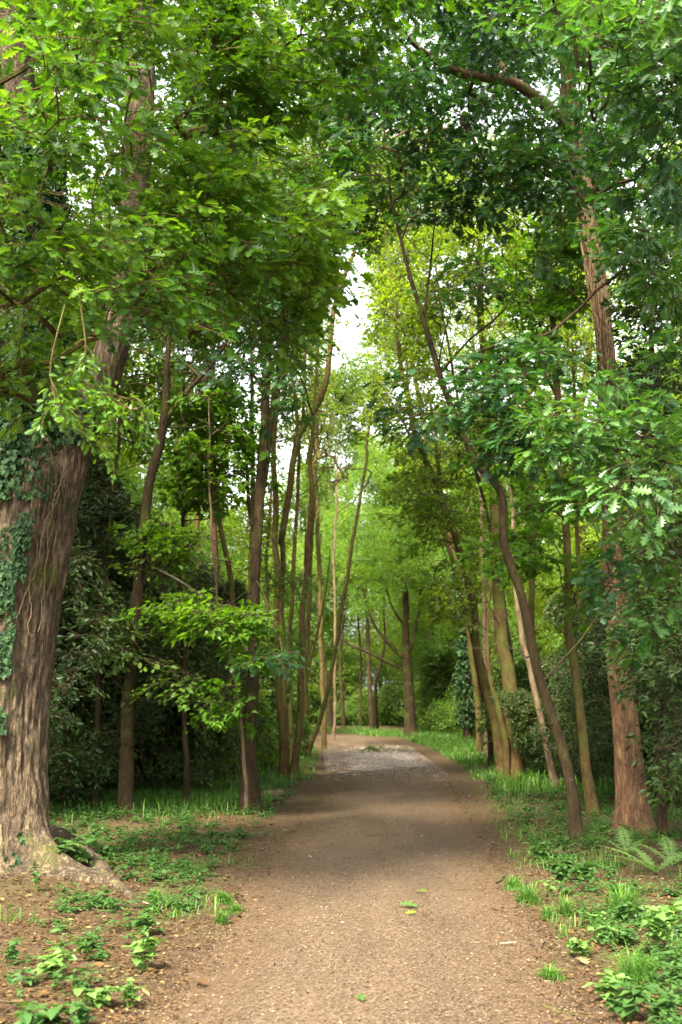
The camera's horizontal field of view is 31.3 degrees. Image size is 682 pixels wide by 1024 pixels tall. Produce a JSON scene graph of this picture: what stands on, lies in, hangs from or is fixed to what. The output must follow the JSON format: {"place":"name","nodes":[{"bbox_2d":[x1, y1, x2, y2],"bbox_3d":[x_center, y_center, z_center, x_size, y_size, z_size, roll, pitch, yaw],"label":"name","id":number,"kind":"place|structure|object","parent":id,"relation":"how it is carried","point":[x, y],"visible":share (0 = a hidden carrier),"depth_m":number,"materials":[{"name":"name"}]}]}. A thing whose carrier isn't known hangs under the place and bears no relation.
{"place":"outdoors","nodes":[
{"label":"outdoors","id":0,"kind":"place"},
{"bbox_2d":[0,707,681,1023],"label":"ground","id":1,"kind":"structure","parent":0,"point":[465,782],"depth_m":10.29,"materials":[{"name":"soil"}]},
{"bbox_2d":[10,1000,82,1023],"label":"leafy plant","id":2,"kind":"object","parent":1,"relation":"on","point":[51,1015],"visible":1,"depth_m":5.93,"materials":[{"name":"green plant"}]},
{"bbox_2d":[0,1,95,404],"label":"tree","id":3,"kind":"object","parent":1,"relation":"on","point":[58,275],"visible":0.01,"depth_m":23.71,"materials":[{"name":"green plant"}]},
{"bbox_2d":[33,947,76,979],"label":"leafy plant","id":4,"kind":"object","parent":1,"relation":"on","point":[55,960],"visible":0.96,"depth_m":6.98,"materials":[{"name":"green plant"}]},
{"bbox_2d":[0,3,112,313],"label":"tree","id":5,"kind":"object","parent":1,"relation":"on","point":[76,207],"visible":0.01,"depth_m":16.14,"materials":[{"name":"green plant"}]},
{"bbox_2d":[53,836,107,862],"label":"leafy plant","id":6,"kind":"object","parent":1,"relation":"on","point":[81,853],"visible":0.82,"depth_m":10.79,"materials":[{"name":"green plant"}]},
{"bbox_2d":[72,984,118,1009],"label":"leafy plant","id":7,"kind":"object","parent":1,"relation":"on","point":[98,995],"visible":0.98,"depth_m":6.30,"materials":[{"name":"green plant"}]},
{"bbox_2d":[49,534,143,751],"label":"holly bush","id":8,"kind":"object","parent":1,"relation":"on","point":[92,620],"visible":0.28,"depth_m":15.80,"materials":[{"name":"green plant"}]},
{"bbox_2d":[37,85,156,568],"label":"tree","id":9,"kind":"object","parent":1,"relation":"on","point":[89,356],"visible":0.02,"depth_m":27.26,"materials":[{"name":"green plant"}]},
{"bbox_2d":[47,453,167,806],"bbox_3d":[-4.109,1.703,17.573,3.473,5.631,3.486,4,-9,-22],"label":"holly bush","id":10,"kind":"object","parent":1,"relation":"on","point":[75,782],"visible":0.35,"depth_m":17.21,"materials":[{"name":"green plant"}]},
{"bbox_2d":[49,474,174,805],"bbox_3d":[-4.029,2.017,18.018,3.169,5.119,3.157,0,-9,2],"label":"holly bush","id":11,"kind":"object","parent":1,"relation":"on","point":[137,710],"visible":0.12,"depth_m":17.75,"materials":[{"name":"green plant"}]},
{"bbox_2d":[59,357,179,809],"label":"slim tree","id":12,"kind":"object","parent":1,"relation":"on","point":[145,460],"visible":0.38,"depth_m":17.79,"materials":[{"name":"green plant"}]},
{"bbox_2d":[52,565,195,793],"bbox_3d":[-3.453,2.757,19.008,3.325,4.004,3.452,8,-12,-42],"label":"holly bush","id":13,"kind":"object","parent":1,"relation":"on","point":[170,654],"visible":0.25,"depth_m":18.06,"materials":[{"name":"green plant"}]},
{"bbox_2d":[112,977,145,1008],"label":"leafy plant","id":14,"kind":"object","parent":1,"relation":"on","point":[128,994],"visible":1,"depth_m":6.34,"materials":[{"name":"green plant"}]},
{"bbox_2d":[60,242,226,577],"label":"tree","id":15,"kind":"object","parent":1,"relation":"on","point":[138,479],"visible":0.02,"depth_m":36.26,"materials":[{"name":"green plant"}]},
{"bbox_2d":[121,932,165,971],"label":"leafy plant","id":16,"kind":"object","parent":1,"relation":"on","point":[146,944],"visible":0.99,"depth_m":7.17,"materials":[{"name":"green plant"}]},
{"bbox_2d":[131,907,156,936],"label":"leafy plant","id":17,"kind":"object","parent":1,"relation":"on","point":[144,916],"visible":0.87,"depth_m":8.24,"materials":[{"name":"green plant"}]},
{"bbox_2d":[65,450,227,788],"bbox_3d":[-3.767,1.920,20.314,3.788,6.143,3.802,1,-9,-9],"label":"holly bush","id":18,"kind":"object","parent":1,"relation":"on","point":[190,650],"visible":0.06,"depth_m":19.61,"materials":[{"name":"green plant"}]},
{"bbox_2d":[67,534,245,793],"bbox_3d":[-3.214,2.530,19.624,2.841,4.607,2.852,-7,-11,40],"label":"holly bush","id":19,"kind":"object","parent":1,"relation":"on","point":[151,781],"visible":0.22,"depth_m":19.45,"materials":[{"name":"green plant"}]},
{"bbox_2d":[89,529,233,734],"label":"sapling","id":20,"kind":"object","parent":1,"relation":"on","point":[174,667],"visible":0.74,"depth_m":16.78,"materials":[{"name":"green plant"}]},
{"bbox_2d":[104,507,237,733],"bbox_3d":[-3.454,2.557,22.858,3.473,5.631,3.486,-8,-12,42],"label":"holly bush","id":21,"kind":"object","parent":1,"relation":"on","point":[207,575],"visible":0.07,"depth_m":23.04,"materials":[{"name":"green plant"}]},
{"bbox_2d":[53,91,291,812],"bbox_3d":[-2.660,-1.094,18.695,3.982,11.379,4.758,0,-9,0],"label":"forked tree","id":22,"kind":"object","parent":1,"relation":"on","point":[126,778],"visible":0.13,"depth_m":17.46,"materials":[{"name":"green plant"}]},
{"bbox_2d":[108,354,245,644],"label":"tree","id":23,"kind":"object","parent":1,"relation":"on","point":[156,500],"visible":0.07,"depth_m":43.99,"materials":[{"name":"green plant"}]},
{"bbox_2d":[114,647,242,786],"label":"leafy bush","id":24,"kind":"object","parent":1,"relation":"on","point":[167,731],"visible":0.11,"depth_m":19.98,"materials":[{"name":"green plant"}]},
{"bbox_2d":[103,627,272,793],"bbox_3d":[-2.544,3.274,20.034,2.692,3.241,2.794,-7,-11,41],"label":"holly bush","id":25,"kind":"object","parent":1,"relation":"on","point":[232,733],"visible":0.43,"depth_m":19.33,"materials":[{"name":"green plant"}]},
{"bbox_2d":[129,218,247,781],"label":"mossy tree","id":26,"kind":"object","parent":1,"relation":"on","point":[197,524],"visible":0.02,"depth_m":23.63,"materials":[{"name":"green plant"}]},
{"bbox_2d":[139,358,243,806],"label":"slim tree","id":27,"kind":"object","parent":1,"relation":"on","point":[185,742],"visible":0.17,"depth_m":18.07,"materials":[{"name":"green plant"}]},
{"bbox_2d":[105,356,299,811],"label":"young maple","id":28,"kind":"object","parent":1,"relation":"on","point":[248,626],"visible":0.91,"depth_m":17.25,"materials":[{"name":"green plant"}]},
{"bbox_2d":[154,252,278,706],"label":"crooked tree","id":29,"kind":"object","parent":1,"relation":"on","point":[231,594],"visible":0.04,"depth_m":21.10,"materials":[{"name":"green plant"}]},
{"bbox_2d":[167,573,272,785],"bbox_3d":[-2.377,3.125,21.819,2.526,4.095,2.535,-4,-10,25],"label":"holly bush","id":30,"kind":"object","parent":1,"relation":"on","point":[238,585],"visible":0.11,"depth_m":21.91,"materials":[{"name":"green plant"}]},
{"bbox_2d":[170,684,277,779],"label":"leafy bush","id":31,"kind":"object","parent":1,"relation":"on","point":[264,706],"visible":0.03,"depth_m":24.27,"materials":[{"name":"green plant"}]},
{"bbox_2d":[159,378,292,658],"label":"tree","id":32,"kind":"object","parent":1,"relation":"on","point":[231,524],"visible":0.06,"depth_m":47.23,"materials":[{"name":"green plant"}]},
{"bbox_2d":[0,0,491,905],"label":"oak tree","id":33,"kind":"object","parent":1,"relation":"on","point":[90,48],"visible":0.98,"depth_m":10.02,"materials":[{"name":"green plant"}]},
{"bbox_2d":[215,285,302,677],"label":"slim tree","id":34,"kind":"object","parent":1,"relation":"on","point":[282,437],"visible":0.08,"depth_m":26.42,"materials":[{"name":"green plant"}]},
{"bbox_2d":[155,5,370,812],"bbox_3d":[-1.217,-1.483,16.782,3.291,11.636,4.783,0,-9,0],"label":"slender tree","id":35,"kind":"object","parent":1,"relation":"on","point":[269,414],"visible":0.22,"depth_m":16.53,"materials":[{"name":"green plant"}]},
{"bbox_2d":[228,302,322,758],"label":"slim tree","id":36,"kind":"object","parent":1,"relation":"on","point":[267,519],"visible":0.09,"depth_m":27.86,"materials":[{"name":"green plant"}]},
{"bbox_2d":[235,661,320,759],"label":"leafy bush","id":37,"kind":"object","parent":1,"relation":"on","point":[307,730],"visible":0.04,"depth_m":30.55,"materials":[{"name":"green plant"}]},
{"bbox_2d":[256,643,309,770],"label":"leafy bush","id":38,"kind":"object","parent":1,"relation":"on","point":[270,685],"visible":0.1,"depth_m":26.22,"materials":[{"name":"green plant"}]},
{"bbox_2d":[254,299,355,758],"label":"slender tree","id":39,"kind":"object","parent":1,"relation":"on","point":[307,660],"visible":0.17,"depth_m":32.75,"materials":[{"name":"green plant"}]},
{"bbox_2d":[270,184,340,761],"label":"slim tree","id":40,"kind":"object","parent":1,"relation":"on","point":[291,610],"visible":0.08,"depth_m":30.24,"materials":[{"name":"brown plant"}]},
{"bbox_2d":[243,452,380,723],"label":"tree","id":41,"kind":"object","parent":1,"relation":"on","point":[330,627],"visible":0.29,"depth_m":67.02,"materials":[{"name":"green plant"}]},
{"bbox_2d":[187,39,441,781],"bbox_3d":[-0.642,-1.232,22.161,5.011,12.791,7.592,0,-9,0],"label":"multi stem tree","id":42,"kind":"object","parent":1,"relation":"on","point":[378,167],"visible":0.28,"depth_m":21.50,"materials":[{"name":"green plant"}]},
{"bbox_2d":[287,374,349,623],"bbox_3d":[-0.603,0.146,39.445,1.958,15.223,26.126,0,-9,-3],"label":"leafy tree","id":43,"kind":"object","parent":1,"relation":"on","point":[319,442],"visible":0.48,"depth_m":28.22,"materials":[{"name":"green plant"}]},
{"bbox_2d":[265,477,377,682],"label":"tree","id":44,"kind":"object","parent":1,"relation":"on","point":[330,608],"visible":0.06,"depth_m":74.50,"materials":[{"name":"green plant"}]},
{"bbox_2d":[288,424,356,730],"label":"background tree","id":45,"kind":"object","parent":1,"relation":"on","point":[329,711],"visible":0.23,"depth_m":58.12,"materials":[{"name":"green plant"}]},
{"bbox_2d":[292,660,364,724],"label":"leafy bush","id":46,"kind":"object","parent":1,"relation":"on","point":[312,710],"visible":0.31,"depth_m":66.39,"materials":[{"name":"green plant"}]},
{"bbox_2d":[264,319,393,749],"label":"light tree","id":47,"kind":"object","parent":1,"relation":"on","point":[347,392],"visible":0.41,"depth_m":39.41,"materials":[{"name":"green plant"}]},
{"bbox_2d":[0,799,678,1018],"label":"twig litter","id":48,"kind":"object","parent":1,"relation":"on","point":[278,932],"visible":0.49,"depth_m":8.12,"materials":[{"name":"brown plant"}]},
{"bbox_2d":[0,752,681,1023],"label":"ground cover","id":49,"kind":"object","parent":1,"relation":"on","point":[80,1016],"visible":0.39,"depth_m":11.22,"materials":[{"name":"green plant"}]},
{"bbox_2d":[0,724,681,956],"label":"grass","id":50,"kind":"structure","parent":1,"relation":"on","point":[450,743],"depth_m":19.62,"materials":[{"name":"green plant"}]},
{"bbox_2d":[309,370,374,753],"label":"slender tree","id":51,"kind":"object","parent":1,"relation":"on","point":[325,699],"visible":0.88,"depth_m":33.42,"materials":[{"name":"brown plant"}]},
{"bbox_2d":[314,683,372,725],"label":"leafy bush","id":52,"kind":"object","parent":1,"relation":"on","point":[351,701],"visible":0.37,"depth_m":65.29,"materials":[{"name":"green plant"}]},
{"bbox_2d":[316,418,371,739],"bbox_3d":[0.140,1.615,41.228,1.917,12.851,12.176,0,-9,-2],"label":"bare sapling","id":53,"kind":"object","parent":1,"relation":"on","point":[336,481],"visible":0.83,"depth_m":45.37,"materials":[{"name":"brown plant"}]},
{"bbox_2d":[313,431,377,729],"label":"background tree","id":54,"kind":"object","parent":1,"relation":"on","point":[343,716],"visible":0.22,"depth_m":58.37,"materials":[{"name":"green plant"}]},
{"bbox_2d":[326,433,388,727],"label":"background tree","id":55,"kind":"object","parent":1,"relation":"on","point":[360,674],"visible":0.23,"depth_m":58.15,"materials":[{"name":"green plant"}]},
{"bbox_2d":[335,434,396,728],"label":"background tree","id":56,"kind":"object","parent":1,"relation":"on","point":[370,695],"visible":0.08,"depth_m":56.70,"materials":[{"name":"green plant"}]},
{"bbox_2d":[357,434,410,729],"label":"background tree","id":57,"kind":"object","parent":1,"relation":"on","point":[376,716],"visible":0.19,"depth_m":57.55,"materials":[{"name":"green plant"}]},
{"bbox_2d":[366,677,413,725],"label":"leafy bush","id":58,"kind":"object","parent":1,"relation":"on","point":[387,714],"visible":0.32,"depth_m":61.48,"materials":[{"name":"green plant"}]},
{"bbox_2d":[322,407,473,736],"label":"spreading tree","id":59,"kind":"object","parent":1,"relation":"on","point":[413,569],"visible":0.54,"depth_m":49.63,"materials":[{"name":"green plant"}]},
{"bbox_2d":[347,485,448,672],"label":"tree","id":60,"kind":"object","parent":1,"relation":"on","point":[394,593],"visible":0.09,"depth_m":68.63,"materials":[{"name":"green plant"}]},
{"bbox_2d":[344,500,451,685],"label":"tree","id":61,"kind":"object","parent":1,"relation":"on","point":[385,673],"visible":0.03,"depth_m":75.68,"materials":[{"name":"green plant"}]},
{"bbox_2d":[373,640,452,723],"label":"leafy bush","id":62,"kind":"object","parent":1,"relation":"on","point":[397,697],"visible":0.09,"depth_m":59.14,"materials":[{"name":"green plant"}]},
{"bbox_2d":[350,105,491,754],"bbox_3d":[2.043,-2.298,33.961,4.613,18.456,5.298,0,-9,0],"label":"light tree","id":63,"kind":"object","parent":1,"relation":"on","point":[479,740],"visible":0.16,"depth_m":33.77,"materials":[{"name":"green plant"}]},
{"bbox_2d":[346,202,522,772],"bbox_3d":[2.127,-0.412,25.503,4.085,12.156,4.148,0,-9,0],"label":"leaning tree","id":64,"kind":"object","parent":1,"relation":"on","point":[427,500],"visible":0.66,"depth_m":25.20,"materials":[{"name":"green plant"}]},
{"bbox_2d":[412,637,456,732],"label":"leafy bush","id":65,"kind":"object","parent":1,"relation":"on","point":[433,669],"visible":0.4,"depth_m":50.98,"materials":[{"name":"green plant"}]},
{"bbox_2d":[371,295,512,764],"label":"slim tree","id":66,"kind":"object","parent":1,"relation":"on","point":[490,744],"visible":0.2,"depth_m":29.22,"materials":[{"name":"green plant"}]},
{"bbox_2d":[370,441,517,679],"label":"tree","id":67,"kind":"object","parent":1,"relation":"on","point":[420,642],"visible":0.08,"depth_m":65.48,"materials":[{"name":"green plant"}]},
{"bbox_2d":[409,490,493,731],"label":"leaning tree","id":68,"kind":"object","parent":1,"relation":"on","point":[438,631],"visible":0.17,"depth_m":50.08,"materials":[{"name":"green plant"}]},
{"bbox_2d":[422,438,487,740],"bbox_3d":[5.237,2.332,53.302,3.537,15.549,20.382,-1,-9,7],"label":"background tree","id":69,"kind":"object","parent":1,"relation":"on","point":[467,719],"visible":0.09,"depth_m":43.41,"materials":[{"name":"green plant"}]},
{"bbox_2d":[397,259,513,671],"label":"slim tree","id":70,"kind":"object","parent":1,"relation":"on","point":[441,316],"visible":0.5,"depth_m":24.75,"materials":[{"name":"green plant"}]},
{"bbox_2d":[419,675,498,736],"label":"leafy bush","id":71,"kind":"object","parent":1,"relation":"on","point":[437,714],"visible":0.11,"depth_m":47.78,"materials":[{"name":"green plant"}]},
{"bbox_2d":[410,148,528,756],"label":"slim tree","id":72,"kind":"object","parent":1,"relation":"on","point":[471,343],"visible":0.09,"depth_m":32.30,"materials":[{"name":"green plant"}]},
{"bbox_2d":[438,681,500,738],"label":"leafy bush","id":73,"kind":"object","parent":1,"relation":"on","point":[450,718],"visible":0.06,"depth_m":45.23,"materials":[{"name":"green plant"}]},
{"bbox_2d":[303,25,639,841],"bbox_3d":[1.106,-1.038,14.313,3.388,10.035,3.144,4,-9,-25],"label":"slender tree","id":74,"kind":"object","parent":1,"relation":"on","point":[575,827],"visible":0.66,"depth_m":14.27,"materials":[{"name":"green plant"}]},
{"bbox_2d":[381,123,580,779],"bbox_3d":[2.818,-1.909,23.701,4.026,14.583,4.629,0,-9,0],"label":"twin trunk tree","id":75,"kind":"object","parent":1,"relation":"on","point":[512,761],"visible":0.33,"depth_m":23.89,"materials":[{"name":"green plant"}]},
{"bbox_2d":[285,0,681,845],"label":"oak tree","id":76,"kind":"object","parent":1,"relation":"on","point":[625,40],"visible":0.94,"depth_m":10.75,"materials":[{"name":"green plant"}]},
{"bbox_2d":[413,432,564,676],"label":"tree","id":77,"kind":"object","parent":1,"relation":"on","point":[492,635],"visible":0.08,"depth_m":51.76,"materials":[{"name":"green plant"}]},
{"bbox_2d":[442,633,543,706],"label":"leafy bush","id":78,"kind":"object","parent":1,"relation":"on","point":[517,655],"visible":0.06,"depth_m":48.53,"materials":[{"name":"green plant"}]},
{"bbox_2d":[465,229,586,759],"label":"slim tree","id":79,"kind":"object","parent":1,"relation":"on","point":[531,596],"visible":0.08,"depth_m":28.37,"materials":[{"name":"green plant"}]},
{"bbox_2d":[479,398,573,784],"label":"slender tree","id":80,"kind":"object","parent":1,"relation":"on","point":[513,496],"visible":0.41,"depth_m":21.84,"materials":[{"name":"green plant"}]},
{"bbox_2d":[509,877,554,905],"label":"grass tuft","id":81,"kind":"object","parent":1,"relation":"on","point":[528,896],"visible":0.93,"depth_m":9.58,"materials":[{"name":"green plant"}]},
{"bbox_2d":[470,643,602,768],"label":"leafy bush","id":82,"kind":"object","parent":1,"relation":"on","point":[521,671],"visible":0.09,"depth_m":26.27,"materials":[{"name":"green plant"}]},
{"bbox_2d":[489,654,596,779],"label":"holly bush","id":83,"kind":"object","parent":1,"relation":"on","point":[526,716],"visible":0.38,"depth_m":22.90,"materials":[{"name":"green plant"}]},
{"bbox_2d":[453,153,644,814],"bbox_3d":[2.875,-0.726,17.214,2.740,10.316,3.354,0,-9,0],"label":"slender tree","id":84,"kind":"object","parent":1,"relation":"on","point":[552,307],"visible":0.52,"depth_m":17.03,"materials":[{"name":"green plant"}]},
{"bbox_2d":[519,249,617,654],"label":"slim tree","id":85,"kind":"object","parent":1,"relation":"on","point":[582,338],"visible":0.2,"depth_m":27.18,"materials":[{"name":"green plant"}]},
{"bbox_2d":[527,588,613,786],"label":"holly bush","id":86,"kind":"object","parent":1,"relation":"on","point":[598,770],"visible":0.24,"depth_m":21.56,"materials":[{"name":"green plant"}]},
{"bbox_2d":[460,208,681,641],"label":"tree","id":87,"kind":"object","parent":1,"relation":"on","point":[583,536],"visible":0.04,"depth_m":38.66,"materials":[{"name":"green plant"}]},
{"bbox_2d":[564,937,596,957],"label":"leafy plant","id":88,"kind":"object","parent":1,"relation":"on","point":[574,945],"visible":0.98,"depth_m":7.55,"materials":[{"name":"green plant"}]},
{"bbox_2d":[536,463,638,656],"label":"tree","id":89,"kind":"object","parent":1,"relation":"on","point":[556,645],"visible":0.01,"depth_m":64.50,"materials":[{"name":"green plant"}]},
{"bbox_2d":[524,202,681,837],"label":"holly tree","id":90,"kind":"object","parent":1,"relation":"on","point":[658,674],"visible":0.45,"depth_m":13.27,"materials":[{"name":"green plant"}]},
{"bbox_2d":[583,968,630,1001],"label":"leafy plant","id":91,"kind":"object","parent":1,"relation":"on","point":[609,982],"visible":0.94,"depth_m":6.49,"materials":[{"name":"green plant"}]},
{"bbox_2d":[553,659,669,796],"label":"holly bush","id":92,"kind":"object","parent":1,"relation":"on","point":[600,740],"visible":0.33,"depth_m":19.14,"materials":[{"name":"green plant"}]},
{"bbox_2d":[551,508,681,801],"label":"holly bush","id":93,"kind":"object","parent":1,"relation":"on","point":[590,662],"visible":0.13,"depth_m":19.25,"materials":[{"name":"green plant"}]},
{"bbox_2d":[574,874,658,916],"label":"grass tuft","id":94,"kind":"object","parent":1,"relation":"on","point":[620,895],"visible":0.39,"depth_m":9.15,"materials":[{"name":"green plant"}]},
{"bbox_2d":[580,934,677,987],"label":"grass tuft","id":95,"kind":"object","parent":1,"relation":"on","point":[633,967],"visible":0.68,"depth_m":6.82,"materials":[{"name":"green plant"}]},
{"bbox_2d":[598,981,661,1022],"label":"leafy plant","id":96,"kind":"object","parent":1,"relation":"on","point":[622,1005],"visible":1,"depth_m":6.09,"materials":[{"name":"green plant"}]},
{"bbox_2d":[589,135,681,625],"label":"tree","id":97,"kind":"object","parent":1,"relation":"on","point":[675,362],"visible":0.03,"depth_m":30.59,"materials":[{"name":"green plant"}]},
{"bbox_2d":[598,845,681,872],"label":"fern","id":98,"kind":"object","parent":1,"relation":"on","point":[641,863],"visible":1,"depth_m":11.23,"materials":[{"name":"green plant"}]},
{"bbox_2d":[640,905,674,955],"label":"leafy plant","id":99,"kind":"object","parent":1,"relation":"on","point":[654,928],"visible":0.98,"depth_m":7.56,"materials":[{"name":"green plant"}]},
{"bbox_2d":[647,993,681,1021],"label":"leafy plant","id":100,"kind":"object","parent":1,"relation":"on","point":[661,1004],"visible":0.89,"depth_m":6.07,"materials":[{"name":"green plant"}]},
{"bbox_2d":[35,0,680,692],"label":"sky","id":101,"kind":"structure","parent":0,"point":[348,334],"materials":[{"name":"white"}]},
{"bbox_2d":[142,732,576,1023],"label":"path","id":102,"kind":"structure","parent":0,"point":[378,780],"depth_m":8.49,"materials":[{"name":"brown soil"}]},
{"bbox_2d":[90,781,654,1023],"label":"wood chips","id":103,"kind":"object","parent":102,"relation":"on","point":[408,982],"visible":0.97,"depth_m":7.61,"materials":[{"name":"brown wood"}]},
{"bbox_2d":[337,746,426,774],"bbox_3d":[1.049,6.378,31.653,2.537,0.042,22.418,0,-9,0],"label":"gravel patch","id":104,"kind":"object","parent":102,"relation":"on","point":[374,766],"visible":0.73,"depth_m":29.20,"materials":[{"name":"grey gravel"}]},
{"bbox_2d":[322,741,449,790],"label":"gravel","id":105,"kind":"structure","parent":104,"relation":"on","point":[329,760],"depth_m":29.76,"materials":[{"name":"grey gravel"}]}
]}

